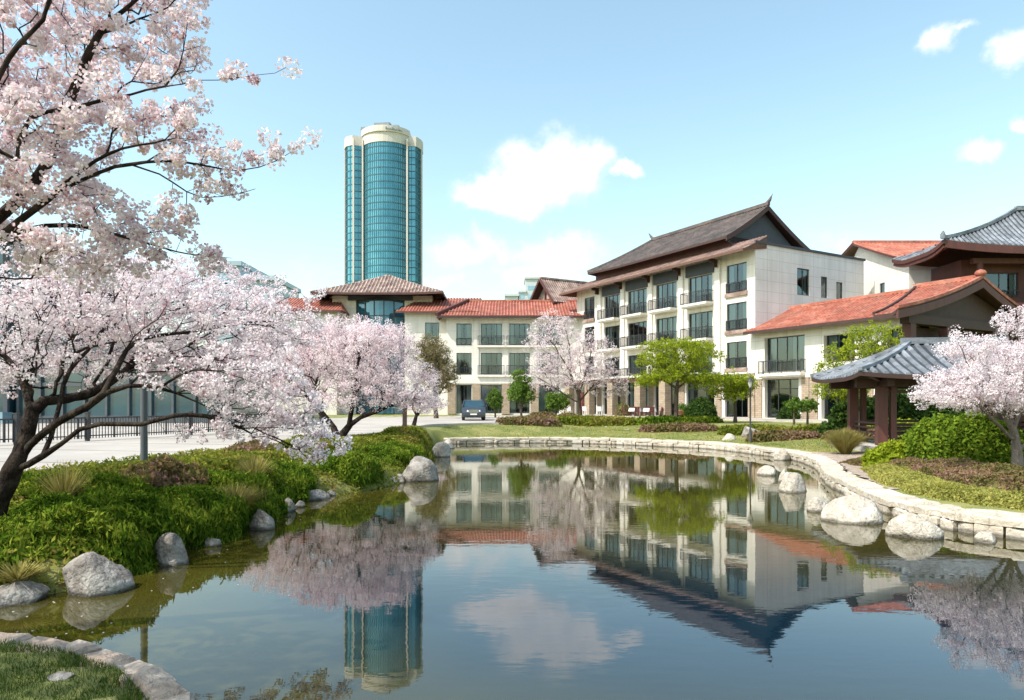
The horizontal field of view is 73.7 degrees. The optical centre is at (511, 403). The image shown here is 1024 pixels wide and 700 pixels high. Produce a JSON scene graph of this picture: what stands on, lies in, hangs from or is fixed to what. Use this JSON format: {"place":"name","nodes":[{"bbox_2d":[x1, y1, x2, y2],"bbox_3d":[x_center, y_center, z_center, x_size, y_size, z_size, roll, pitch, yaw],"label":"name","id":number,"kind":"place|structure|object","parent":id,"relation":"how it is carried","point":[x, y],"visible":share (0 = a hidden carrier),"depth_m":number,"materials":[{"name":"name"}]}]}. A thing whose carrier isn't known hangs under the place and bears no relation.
{"place":"outdoors","nodes":[
{"label":"outdoors","id":0,"kind":"place"},
{"bbox_2d":[206,261,300,346],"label":"building","id":1,"kind":"structure","parent":0,"point":[287,285],"depth_m":105.00,"materials":[{"name":"glass"}]},
{"bbox_2d":[0,415,525,469],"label":"road","id":2,"kind":"structure","parent":0,"point":[79,450],"depth_m":25.17,"materials":[{"name":"concrete"}]},
{"bbox_2d":[0,409,323,444],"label":"metal fence","id":3,"kind":"object","parent":2,"relation":"on","point":[16,422],"visible":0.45,"depth_m":25.12,"materials":[{"name":"grey metal"}]},
{"bbox_2d":[460,400,486,419],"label":"parked car","id":4,"kind":"object","parent":2,"relation":"on","point":[473,408],"visible":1,"depth_m":53.42,"materials":[{"name":"blue paint"}]},
{"bbox_2d":[344,122,422,284],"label":"glass tower","id":5,"kind":"structure","parent":0,"point":[383,198],"depth_m":319.88,"materials":[{"name":"blue glass"}]},
{"bbox_2d":[0,443,1023,699],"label":"pond water","id":6,"kind":"structure","parent":0,"point":[534,571],"depth_m":7.72,"materials":[{"name":"green liquid"}]},
{"bbox_2d":[154,532,188,565],"bbox_3d":[-4.700,2.038,9.419,0.493,0.541,0.352,0,0,27],"label":"boulder","id":7,"kind":"object","parent":6,"relation":"in","point":[169,548],"visible":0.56,"depth_m":9.29,"materials":[{"name":"grey stone"}]},
{"bbox_2d":[249,509,274,529],"bbox_3d":[-4.418,2.070,12.052,0.471,0.432,0.349,0,0,30],"label":"boulder","id":8,"kind":"object","parent":6,"relation":"in","point":[262,520],"visible":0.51,"depth_m":11.95,"materials":[{"name":"grey stone"}]},
{"bbox_2d":[402,456,438,481],"bbox_3d":[-2.644,1.934,19.645,1.109,0.888,0.877,0,0,0],"label":"boulder","id":9,"kind":"object","parent":6,"relation":"in","point":[420,469],"visible":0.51,"depth_m":19.30,"materials":[{"name":"grey stone"}]},
{"bbox_2d":[432,442,450,456],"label":"boulder","id":10,"kind":"object","parent":6,"relation":"in","point":[440,449],"visible":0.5,"depth_m":28.31,"materials":[{"name":"grey stone"}]},
{"bbox_2d":[779,472,806,492],"bbox_3d":[7.084,2.016,17.147,0.698,0.613,0.600,0,0,0],"label":"boulder","id":11,"kind":"object","parent":6,"relation":"in","point":[792,482],"visible":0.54,"depth_m":17.03,"materials":[{"name":"grey stone"}]},
{"bbox_2d":[807,497,828,511],"bbox_3d":[6.286,2.090,14.038,0.425,0.367,0.410,0,0,23],"label":"boulder","id":12,"kind":"object","parent":6,"relation":"in","point":[816,504],"visible":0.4,"depth_m":13.92,"materials":[{"name":"grey stone"}]},
{"bbox_2d":[821,495,883,524],"bbox_3d":[6.397,2.021,12.894,1.091,0.597,0.889,0,0,0],"label":"boulder","id":13,"kind":"object","parent":6,"relation":"in","point":[854,509],"visible":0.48,"depth_m":12.69,"materials":[{"name":"grey stone"}]},
{"bbox_2d":[885,512,943,539],"bbox_3d":[6.689,2.051,11.363,0.845,0.498,0.561,0,0,36],"label":"boulder","id":14,"kind":"object","parent":6,"relation":"in","point":[910,525],"visible":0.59,"depth_m":11.18,"materials":[{"name":"grey stone"}]},
{"bbox_2d":[0,414,1023,699],"bbox_3d":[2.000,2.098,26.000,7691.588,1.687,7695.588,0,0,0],"label":"ground","id":15,"kind":"structure","parent":0,"point":[434,432],"depth_m":16.97,"materials":[{"name":"green plant"}]},
{"bbox_2d":[0,580,50,607],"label":"boulder","id":16,"kind":"object","parent":15,"relation":"on","point":[23,592],"visible":0.75,"depth_m":7.54,"materials":[{"name":"grey stone"}]},
{"bbox_2d":[0,559,55,582],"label":"ornamental grass","id":17,"kind":"object","parent":15,"relation":"on","point":[21,573],"depth_m":7.72,"materials":[{"name":"plant"}]},
{"bbox_2d":[0,502,118,582],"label":"shrub","id":18,"kind":"object","parent":15,"relation":"on","point":[13,531],"visible":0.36,"depth_m":8.23,"materials":[{"name":"green plant"}]},
{"bbox_2d":[25,460,95,496],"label":"ornamental grass","id":19,"kind":"object","parent":15,"relation":"on","point":[66,482],"depth_m":9.82,"materials":[{"name":"plant"}]},
{"bbox_2d":[0,636,155,699],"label":"lawn grass","id":20,"kind":"structure","parent":15,"relation":"on","point":[78,660],"depth_m":5.21,"materials":[{"name":"green plant"}]},
{"bbox_2d":[12,467,154,500],"bbox_3d":[-7.424,1.464,10.598,3.332,0.961,3.123,0,0,36],"label":"shrub","id":21,"kind":"object","parent":15,"relation":"on","point":[104,481],"visible":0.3,"depth_m":10.60,"materials":[{"name":"green plant"}]},
{"bbox_2d":[7,486,185,574],"bbox_3d":[-5.760,1.772,9.294,2.354,1.300,2.440,0,0,29],"label":"shrub","id":22,"kind":"object","parent":15,"relation":"on","point":[128,524],"visible":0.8,"depth_m":8.86,"materials":[{"name":"green plant"}]},
{"bbox_2d":[0,632,193,699],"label":"stone edging","id":23,"kind":"object","parent":15,"relation":"on","point":[161,683],"visible":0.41,"depth_m":5.53,"materials":[{"name":"grey stone"}]},
{"bbox_2d":[62,551,134,597],"bbox_3d":[-4.876,2.029,8.089,0.733,0.570,0.575,0,0,24],"label":"boulder","id":24,"kind":"object","parent":15,"relation":"on","point":[90,574],"visible":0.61,"depth_m":7.88,"materials":[{"name":"grey stone"}]},
{"bbox_2d":[67,460,189,473],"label":"shrub","id":25,"kind":"object","parent":15,"relation":"on","point":[103,469],"visible":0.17,"depth_m":12.44,"materials":[{"name":"green plant"}]},
{"bbox_2d":[0,226,276,423],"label":"glass office","id":26,"kind":"structure","parent":15,"relation":"on","point":[125,402],"depth_m":46.50,"materials":[{"name":"glass"}]},
{"bbox_2d":[136,295,148,460],"bbox_3d":[-7.650,-0.430,14.200,0.280,3.760,0.280,0,0,0],"label":"lamp post","id":27,"kind":"object","parent":15,"relation":"on","point":[144,429],"visible":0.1,"depth_m":14.15,"materials":[{"name":"grey metal"}]},
{"bbox_2d":[112,453,210,487],"bbox_3d":[-6.320,1.409,12.229,1.776,1.026,1.864,0,0,0],"label":"shrub","id":28,"kind":"object","parent":15,"relation":"on","point":[164,469],"visible":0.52,"depth_m":12.06,"materials":[{"name":"brown plant"}]},
{"bbox_2d":[0,0,323,292],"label":"cherry tree","id":29,"kind":"object","parent":15,"relation":"on","point":[69,112],"visible":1,"depth_m":5.68,"materials":[{"name":"pink plant"}]},
{"bbox_2d":[0,236,353,517],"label":"cherry tree","id":30,"kind":"object","parent":15,"relation":"on","point":[132,331],"visible":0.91,"depth_m":9.18,"materials":[{"name":"pink plant"}]},
{"bbox_2d":[134,483,249,549],"bbox_3d":[-5.403,1.868,11.280,2.146,1.136,2.676,0,0,0],"label":"shrub","id":31,"kind":"object","parent":15,"relation":"on","point":[201,513],"visible":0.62,"depth_m":10.93,"materials":[{"name":"green plant"}]},
{"bbox_2d":[0,425,435,592],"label":"ground cover","id":32,"kind":"object","parent":15,"relation":"on","point":[358,440],"visible":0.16,"depth_m":15.74,"materials":[{"name":"green plant"}]},
{"bbox_2d":[306,449,384,490],"bbox_3d":[-4.448,1.692,18.262,2.036,1.071,2.647,0,0,0],"label":"shrub","id":33,"kind":"object","parent":32,"relation":"on","point":[358,467],"visible":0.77,"depth_m":17.36,"materials":[{"name":"green plant"}]},
{"bbox_2d":[183,449,299,471],"bbox_3d":[-6.621,1.501,16.352,2.596,0.750,3.904,0,0,0],"label":"shrub","id":34,"kind":"object","parent":15,"relation":"on","point":[225,463],"visible":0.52,"depth_m":15.54,"materials":[{"name":"green plant"}]},
{"bbox_2d":[214,480,271,505],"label":"ornamental grass","id":35,"kind":"object","parent":15,"relation":"on","point":[247,495],"depth_m":12.27,"materials":[{"name":"plant"}]},
{"bbox_2d":[202,466,290,524],"bbox_3d":[-5.520,1.814,13.384,2.313,1.252,3.135,0,0,0],"label":"shrub","id":36,"kind":"object","parent":15,"relation":"on","point":[275,506],"visible":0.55,"depth_m":12.94,"materials":[{"name":"green plant"}]},
{"bbox_2d":[220,439,277,452],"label":"shrub","id":37,"kind":"object","parent":15,"relation":"on","point":[250,446],"visible":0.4,"depth_m":17.98,"materials":[{"name":"brown plant"}]},
{"bbox_2d":[231,453,278,474],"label":"ornamental grass","id":38,"kind":"object","parent":15,"relation":"on","point":[255,466],"depth_m":14.50,"materials":[{"name":"plant"}]},
{"bbox_2d":[26,423,500,471],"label":"kerb","id":39,"kind":"structure","parent":15,"relation":"on","point":[431,425],"depth_m":40.20,"materials":[{"name":"stone"}]},
{"bbox_2d":[261,459,318,503],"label":"shrub","id":40,"kind":"object","parent":15,"relation":"on","point":[293,481],"visible":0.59,"depth_m":15.28,"materials":[{"name":"green plant"}]},
{"bbox_2d":[248,298,348,414],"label":"hotel building","id":41,"kind":"structure","parent":15,"relation":"on","point":[327,306],"depth_m":81.00,"materials":[{"name":"paint"}]},
{"bbox_2d":[275,433,349,452],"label":"shrub","id":42,"kind":"object","parent":15,"relation":"on","point":[329,444],"visible":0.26,"depth_m":19.70,"materials":[{"name":"brown plant"}]},
{"bbox_2d":[232,313,447,436],"bbox_3d":[-6.901,-0.845,25.797,9.026,5.398,4.209,0,0,19],"label":"cherry tree","id":43,"kind":"object","parent":15,"relation":"on","point":[368,333],"visible":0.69,"depth_m":24.82,"materials":[{"name":"pink plant"}]},
{"bbox_2d":[310,275,446,413],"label":"glass bay hall","id":44,"kind":"structure","parent":15,"relation":"on","point":[385,297],"depth_m":83.57,"materials":[{"name":"paint"}]},
{"bbox_2d":[360,439,426,466],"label":"shrub","id":45,"kind":"object","parent":15,"relation":"on","point":[394,450],"visible":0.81,"depth_m":20.77,"materials":[{"name":"green plant"}]},
{"bbox_2d":[364,431,435,464],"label":"shrub","id":46,"kind":"object","parent":15,"relation":"on","point":[403,437],"visible":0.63,"depth_m":24.48,"materials":[{"name":"green plant"}]},
{"bbox_2d":[381,425,423,438],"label":"shrub","id":47,"kind":"object","parent":15,"relation":"on","point":[412,430],"visible":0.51,"depth_m":28.34,"materials":[{"name":"green plant"}]},
{"bbox_2d":[394,387,448,425],"bbox_3d":[-5.485,0.212,40.056,3.071,2.431,3.101,0,0,43],"label":"cherry tree","id":48,"kind":"object","parent":15,"relation":"on","point":[414,422],"visible":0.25,"depth_m":39.89,"materials":[{"name":"pink plant"}]},
{"bbox_2d":[411,333,460,417],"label":"budding tree","id":49,"kind":"object","parent":15,"relation":"on","point":[433,356],"visible":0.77,"depth_m":61.44,"materials":[{"name":"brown plant"}]},
{"bbox_2d":[395,298,481,414],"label":"hotel building","id":50,"kind":"structure","parent":15,"relation":"on","point":[421,318],"depth_m":80.60,"materials":[{"name":"paint"}]},
{"bbox_2d":[485,387,503,416],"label":"young tree","id":51,"kind":"object","parent":15,"relation":"on","point":[495,399],"visible":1,"depth_m":65.66,"materials":[{"name":"green plant"}]},
{"bbox_2d":[506,368,539,415],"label":"young tree","id":52,"kind":"object","parent":15,"relation":"on","point":[520,390],"visible":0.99,"depth_m":49.63,"materials":[{"name":"green plant"}]},
{"bbox_2d":[495,415,561,426],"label":"hedge","id":53,"kind":"object","parent":15,"relation":"on","point":[535,420],"visible":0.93,"depth_m":43.61,"materials":[{"name":"brown plant"}]},
{"bbox_2d":[530,277,586,303],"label":"gabled house","id":54,"kind":"structure","parent":15,"relation":"on","point":[548,288],"depth_m":85.92,"materials":[{"name":"tile"}]},
{"bbox_2d":[545,391,571,414],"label":"young tree","id":55,"kind":"object","parent":15,"relation":"on","point":[556,401],"visible":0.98,"depth_m":57.62,"materials":[{"name":"green plant"}]},
{"bbox_2d":[521,310,632,414],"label":"cherry tree","id":56,"kind":"object","parent":15,"relation":"on","point":[571,370],"visible":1,"depth_m":49.70,"materials":[{"name":"pink plant"}]},
{"bbox_2d":[544,415,637,426],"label":"hedge","id":57,"kind":"object","parent":15,"relation":"on","point":[592,420],"visible":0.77,"depth_m":45.70,"materials":[{"name":"green plant"}]},
{"bbox_2d":[442,424,873,455],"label":"lawn grass","id":58,"kind":"structure","parent":15,"relation":"on","point":[677,433],"depth_m":39.09,"materials":[{"name":"green plant"}]},
{"bbox_2d":[637,422,717,432],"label":"hedge","id":59,"kind":"object","parent":15,"relation":"on","point":[678,427],"visible":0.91,"depth_m":40.06,"materials":[{"name":"brown plant"}]},
{"bbox_2d":[627,336,731,417],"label":"maple tree","id":60,"kind":"object","parent":15,"relation":"on","point":[680,371],"visible":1,"depth_m":45.31,"materials":[{"name":"green plant"}]},
{"bbox_2d":[634,413,725,424],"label":"hedge","id":61,"kind":"object","parent":15,"relation":"on","point":[653,419],"visible":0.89,"depth_m":45.74,"materials":[{"name":"green plant"}]},
{"bbox_2d":[683,396,717,416],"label":"shrub","id":62,"kind":"object","parent":15,"relation":"on","point":[702,406],"visible":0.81,"depth_m":58.12,"materials":[{"name":"green plant"}]},
{"bbox_2d":[559,194,865,417],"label":"hotel building","id":63,"kind":"structure","parent":15,"relation":"on","point":[724,283],"depth_m":63.60,"materials":[{"name":"paint"}]},
{"bbox_2d":[606,294,619,317],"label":"window","id":64,"kind":"structure","parent":63,"relation":"in","point":[614,300],"depth_m":74.37,"materials":[{"name":"black glass"}]},
{"bbox_2d":[606,325,619,347],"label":"window","id":65,"kind":"structure","parent":63,"relation":"in","point":[614,331],"depth_m":74.48,"materials":[{"name":"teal glass"}]},
{"bbox_2d":[629,288,646,313],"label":"window","id":66,"kind":"structure","parent":63,"relation":"in","point":[640,295],"depth_m":70.88,"materials":[{"name":"teal glass"}]},
{"bbox_2d":[629,321,646,345],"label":"window","id":67,"kind":"structure","parent":63,"relation":"in","point":[639,328],"depth_m":71.28,"materials":[{"name":"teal glass"}]},
{"bbox_2d":[657,281,676,308],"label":"window","id":68,"kind":"structure","parent":63,"relation":"in","point":[668,289],"depth_m":67.43,"materials":[{"name":"teal glass"}]},
{"bbox_2d":[657,316,676,342],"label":"window","id":69,"kind":"structure","parent":63,"relation":"in","point":[669,324],"depth_m":67.21,"materials":[{"name":"teal glass"}]},
{"bbox_2d":[690,273,711,302],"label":"window","id":70,"kind":"structure","parent":63,"relation":"in","point":[702,282],"depth_m":63.27,"materials":[{"name":"teal glass"}]},
{"bbox_2d":[690,311,711,338],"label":"window","id":71,"kind":"structure","parent":63,"relation":"in","point":[702,318],"depth_m":63.56,"materials":[{"name":"teal glass"}]},
{"bbox_2d":[688,380,714,404],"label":"glazed door","id":72,"kind":"structure","parent":63,"relation":"in","point":[692,394],"depth_m":63.99,"materials":[{"name":"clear glass"}]},
{"bbox_2d":[727,262,746,293],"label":"window","id":73,"kind":"structure","parent":63,"relation":"in","point":[737,272],"depth_m":59.73,"materials":[{"name":"teal glass"}]},
{"bbox_2d":[727,301,746,330],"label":"window","id":74,"kind":"structure","parent":63,"relation":"in","point":[735,311],"depth_m":59.70,"materials":[{"name":"teal glass"}]},
{"bbox_2d":[727,341,746,367],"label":"window","id":75,"kind":"structure","parent":63,"relation":"in","point":[734,349],"depth_m":59.70,"materials":[{"name":"teal glass"}]},
{"bbox_2d":[727,392,747,416],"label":"glazed door","id":76,"kind":"structure","parent":63,"relation":"in","point":[742,406],"depth_m":60.06,"materials":[{"name":"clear glass"}]},
{"bbox_2d":[797,268,808,295],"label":"window","id":77,"kind":"structure","parent":63,"relation":"in","point":[802,274],"depth_m":60.65,"materials":[{"name":"teal glass"}]},
{"bbox_2d":[704,366,760,421],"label":"maple tree","id":78,"kind":"object","parent":15,"relation":"on","point":[736,387],"visible":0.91,"depth_m":47.56,"materials":[{"name":"green plant"}]},
{"bbox_2d":[444,437,1023,540],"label":"stone edging","id":79,"kind":"object","parent":15,"relation":"on","point":[951,517],"visible":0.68,"depth_m":15.59,"materials":[{"name":"beige stone"}]},
{"bbox_2d":[716,422,791,435],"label":"hedge","id":80,"kind":"object","parent":15,"relation":"on","point":[736,429],"visible":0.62,"depth_m":36.82,"materials":[{"name":"green plant"}]},
{"bbox_2d":[745,428,821,442],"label":"hedge","id":81,"kind":"object","parent":15,"relation":"on","point":[785,434],"visible":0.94,"depth_m":32.72,"materials":[{"name":"brown plant"}]},
{"bbox_2d":[781,397,805,424],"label":"young tree","id":82,"kind":"object","parent":15,"relation":"on","point":[793,404],"visible":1,"depth_m":42.89,"materials":[{"name":"green plant"}]},
{"bbox_2d":[821,427,871,453],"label":"ornamental grass","id":83,"kind":"object","parent":15,"relation":"on","point":[845,442],"depth_m":24.73,"materials":[{"name":"plant"}]},
{"bbox_2d":[809,319,904,420],"bbox_3d":[16.802,-1.272,32.933,4.620,5.622,3.049,0,0,0],"label":"maple tree","id":84,"kind":"object","parent":15,"relation":"on","point":[871,346],"visible":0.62,"depth_m":32.77,"materials":[{"name":"green plant"}]},
{"bbox_2d":[743,288,981,420],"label":"hotel building","id":85,"kind":"structure","parent":15,"relation":"on","point":[791,341],"depth_m":53.50,"materials":[{"name":"paint"}]},
{"bbox_2d":[768,378,798,417],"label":"window","id":86,"kind":"structure","parent":85,"relation":"in","point":[779,390],"depth_m":56.34,"materials":[{"name":"grey glass"}]},
{"bbox_2d":[768,335,804,371],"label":"window","id":87,"kind":"structure","parent":85,"relation":"in","point":[789,347],"depth_m":55.84,"materials":[{"name":"teal glass"}]},
{"bbox_2d":[827,333,854,362],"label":"window","id":88,"kind":"structure","parent":85,"relation":"in","point":[838,338],"depth_m":51.50,"materials":[{"name":"teal glass"}]},
{"bbox_2d":[860,438,906,466],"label":"shrub","id":89,"kind":"object","parent":15,"relation":"on","point":[886,451],"visible":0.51,"depth_m":19.29,"materials":[{"name":"green plant"}]},
{"bbox_2d":[814,389,988,434],"bbox_3d":[20.281,0.468,35.472,9.806,2.920,3.164,0,0,0],"label":"shrub","id":90,"kind":"object","parent":15,"relation":"on","point":[906,410],"visible":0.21,"depth_m":34.81,"materials":[{"name":"green plant"}]},
{"bbox_2d":[810,336,1023,451],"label":"pavilion","id":91,"kind":"structure","parent":15,"relation":"on","point":[894,368],"depth_m":25.68,"materials":[{"name":"grey tile"}]},
{"bbox_2d":[839,456,1023,490],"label":"heather ground cover","id":92,"kind":"object","parent":15,"relation":"on","point":[970,471],"visible":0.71,"depth_m":15.46,"materials":[{"name":"brown plant"}]},
{"bbox_2d":[857,463,1023,510],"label":"gold ground cover","id":93,"kind":"object","parent":15,"relation":"on","point":[903,478],"visible":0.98,"depth_m":13.76,"materials":[{"name":"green plant"}]},
{"bbox_2d":[872,269,1023,419],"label":"timber gatehouse","id":94,"kind":"object","parent":15,"relation":"on","point":[977,300],"visible":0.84,"depth_m":45.71,"materials":[{"name":"red tile"}]},
{"bbox_2d":[892,206,1023,418],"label":"tiled hall","id":95,"kind":"structure","parent":15,"relation":"on","point":[994,248],"depth_m":52.60,"materials":[{"name":"grey tile"}]},
{"bbox_2d":[985,273,1016,294],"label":"window","id":96,"kind":"structure","parent":95,"relation":"in","point":[1003,281],"depth_m":53.85,"materials":[{"name":"teal glass"}]},
{"bbox_2d":[900,411,1023,463],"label":"shrub","id":97,"kind":"object","parent":15,"relation":"on","point":[979,437],"visible":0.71,"depth_m":18.22,"materials":[{"name":"green plant"}]},
{"bbox_2d":[906,304,1023,465],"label":"cherry tree","id":98,"kind":"object","parent":15,"relation":"on","point":[997,382],"visible":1,"depth_m":16.13,"materials":[{"name":"pink plant"}]},
{"bbox_2d":[0,0,1023,345],"label":"sky","id":99,"kind":"structure","parent":0,"point":[557,136],"materials":[{"name":"blue"}]},
{"bbox_2d":[435,299,591,414],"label":"hotel building","id":100,"kind":"structure","parent":0,"point":[486,346],"depth_m":79.00,"materials":[{"name":"paint"}]},
{"bbox_2d":[457,324,471,344],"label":"window","id":101,"kind":"structure","parent":100,"relation":"in","point":[463,330],"depth_m":79.48,"materials":[{"name":"teal glass"}]},
{"bbox_2d":[457,353,471,374],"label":"window","id":102,"kind":"structure","parent":100,"relation":"in","point":[464,360],"depth_m":79.48,"materials":[{"name":"teal glass"}]},
{"bbox_2d":[457,385,471,412],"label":"window","id":103,"kind":"structure","parent":100,"relation":"in","point":[464,392],"depth_m":79.48,"materials":[{"name":"grey glass"}]},
{"bbox_2d":[481,324,501,343],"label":"window","id":104,"kind":"structure","parent":100,"relation":"in","point":[492,332],"depth_m":80.35,"materials":[{"name":"teal glass"}]},
{"bbox_2d":[481,353,501,374],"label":"window","id":105,"kind":"structure","parent":100,"relation":"in","point":[486,358],"depth_m":79.48,"materials":[{"name":"teal glass"}]},
{"bbox_2d":[481,385,501,412],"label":"window","id":106,"kind":"structure","parent":100,"relation":"in","point":[485,389],"depth_m":79.46,"materials":[{"name":"grey glass"}]},
{"bbox_2d":[509,324,529,343],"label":"window","id":107,"kind":"structure","parent":100,"relation":"in","point":[517,330],"depth_m":79.48,"materials":[{"name":"teal glass"}]},
{"bbox_2d":[509,353,529,374],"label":"window","id":108,"kind":"structure","parent":100,"relation":"in","point":[514,358],"depth_m":79.44,"materials":[{"name":"teal glass"}]},
{"bbox_2d":[539,385,558,412],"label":"window","id":109,"kind":"structure","parent":100,"relation":"in","point":[542,407],"depth_m":79.46,"materials":[{"name":"grey glass"}]},
{"bbox_2d":[505,277,539,299],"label":"apartment building","id":110,"kind":"structure","parent":0,"point":[530,283],"depth_m":240.00,"materials":[{"name":"white paint"}]},
{"bbox_2d":[811,452,898,488],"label":"gravel path","id":111,"kind":"structure","parent":0,"point":[836,457],"depth_m":22.64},
{"bbox_2d":[841,240,940,294],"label":"hotel building","id":112,"kind":"structure","parent":0,"point":[882,273],"depth_m":64.47,"materials":[{"name":"paint"}]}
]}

